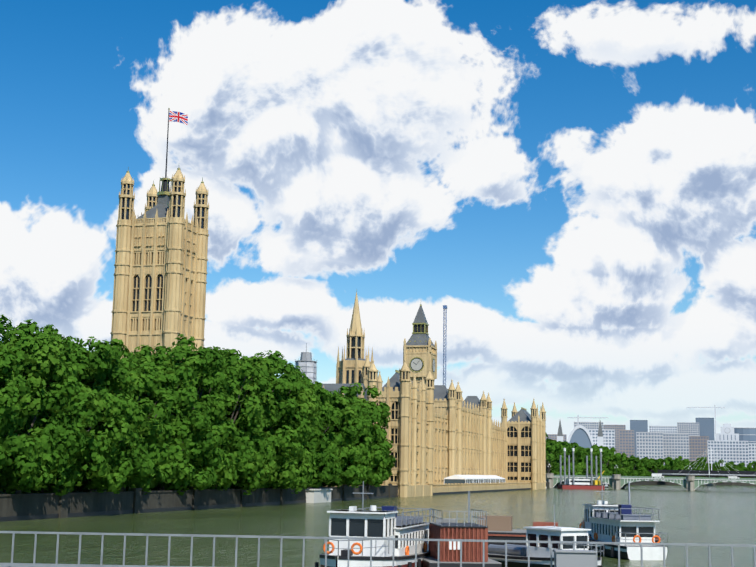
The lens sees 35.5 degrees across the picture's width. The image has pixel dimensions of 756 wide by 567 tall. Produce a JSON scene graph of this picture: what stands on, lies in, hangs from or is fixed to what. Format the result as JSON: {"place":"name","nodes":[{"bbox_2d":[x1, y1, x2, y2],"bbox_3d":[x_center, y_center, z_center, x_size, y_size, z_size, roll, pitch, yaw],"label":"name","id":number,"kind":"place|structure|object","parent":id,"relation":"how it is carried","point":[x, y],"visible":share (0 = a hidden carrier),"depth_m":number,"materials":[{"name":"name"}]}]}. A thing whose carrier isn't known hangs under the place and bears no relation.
{"place":"outdoors","nodes":[
{"label":"outdoors","id":0,"kind":"place"},
{"bbox_2d":[0,486,278,493],"bbox_3d":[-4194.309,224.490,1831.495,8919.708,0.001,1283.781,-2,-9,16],"label":"bank ground","id":1,"kind":"structure","parent":0,"point":[104,490],"depth_m":232.59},
{"bbox_2d":[0,314,395,495],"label":"trees","id":2,"kind":"object","parent":1,"relation":"on","point":[299,449],"depth_m":190.14,"materials":[{"name":"green plant"}]},
{"bbox_2d":[110,108,545,496],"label":"palace of westminster","id":3,"kind":"structure","parent":1,"relation":"on","point":[437,434],"depth_m":369.15,"materials":[{"name":"stone"}]},
{"bbox_2d":[295,343,316,383],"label":"scaffolded turret","id":4,"kind":"object","parent":3,"relation":"on","point":[306,363],"visible":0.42,"depth_m":429.02,"materials":[{"name":"metal"}]},
{"bbox_2d":[443,305,446,385],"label":"crane mast","id":5,"kind":"object","parent":3,"relation":"on","point":[444,308],"visible":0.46,"depth_m":573.96,"materials":[{"name":"blue"}]},
{"bbox_2d":[444,475,504,483],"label":"terrace marquees","id":6,"kind":"object","parent":3,"relation":"on","point":[469,479],"visible":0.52,"depth_m":435.69,"materials":[{"name":"white fabric"}]},
{"bbox_2d":[0,485,755,566],"bbox_3d":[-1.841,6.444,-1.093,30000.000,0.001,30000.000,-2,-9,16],"label":"river water","id":7,"kind":"structure","parent":0,"point":[716,514],"depth_m":144.49,"materials":[{"name":"green liquid"}]},
{"bbox_2d":[0,484,397,521],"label":"embankment wall","id":8,"kind":"structure","parent":7,"relation":"in","point":[25,506],"depth_m":181.52,"materials":[{"name":"stone"}]},
{"bbox_2d":[315,481,433,566],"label":"cruiser","id":9,"kind":"object","parent":7,"relation":"on","point":[373,522],"visible":0.85,"depth_m":74.97,"materials":[{"name":"white paint"}]},
{"bbox_2d":[422,508,501,566],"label":"red pontoon cabin","id":10,"kind":"object","parent":7,"relation":"on","point":[449,554],"visible":0.88,"depth_m":78.68,"materials":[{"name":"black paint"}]},
{"bbox_2d":[427,481,661,545],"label":"barge","id":11,"kind":"object","parent":7,"relation":"on","point":[499,527],"visible":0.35,"depth_m":106.53,"materials":[{"name":"black paint"}]},
{"bbox_2d":[488,504,603,566],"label":"cabin boat","id":12,"kind":"object","parent":7,"relation":"on","point":[517,555],"visible":0.62,"depth_m":80.92,"materials":[{"name":"white paint"}]},
{"bbox_2d":[557,448,604,489],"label":"jack up barge","id":13,"kind":"object","parent":7,"relation":"in","point":[586,483],"visible":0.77,"depth_m":600.89,"materials":[{"name":"red paint"}]},
{"bbox_2d":[579,485,667,559],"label":"cruiser","id":14,"kind":"object","parent":7,"relation":"on","point":[604,521],"visible":0.75,"depth_m":97.15,"materials":[{"name":"white paint"}]},
{"bbox_2d":[649,447,755,485],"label":"railway bridge","id":15,"kind":"structure","parent":7,"relation":"on","point":[711,473],"depth_m":1049.69,"materials":[{"name":"white paint"}]},
{"bbox_2d":[0,531,755,566],"bbox_3d":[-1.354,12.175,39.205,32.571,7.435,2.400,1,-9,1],"label":"guard rail","id":16,"kind":"object","parent":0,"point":[575,558],"visible":1,"depth_m":39.00,"materials":[{"name":"metal"}]},
{"bbox_2d":[0,0,755,439],"label":"sky","id":17,"kind":"structure","parent":0,"point":[574,181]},
{"bbox_2d":[546,405,755,466],"bbox_3d":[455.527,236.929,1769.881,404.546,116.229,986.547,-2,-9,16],"label":"distant city buildings","id":18,"kind":"structure","parent":0,"point":[691,442],"depth_m":1440.42,"materials":[{"name":"grey concrete"}]},
{"label":"bank ground","id":19,"kind":"structure","parent":0,"visible":0},
{"bbox_2d":[546,433,755,482],"bbox_3d":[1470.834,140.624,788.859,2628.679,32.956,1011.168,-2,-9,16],"label":"trees","id":20,"kind":"object","parent":19,"relation":"on","point":[643,466],"depth_m":922.43,"materials":[{"name":"green plant"}]},
{"bbox_2d":[546,464,755,490],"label":"bridge","id":21,"kind":"structure","parent":19,"relation":"on","point":[687,483],"depth_m":625.68,"materials":[{"name":"stone"}]},
{"bbox_2d":[546,481,755,487],"bbox_3d":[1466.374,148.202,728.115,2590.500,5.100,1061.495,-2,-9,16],"label":"embankment wall","id":22,"kind":"structure","parent":19,"relation":"on","point":[667,483],"depth_m":1073.26,"materials":[{"name":"stone"}]}
]}

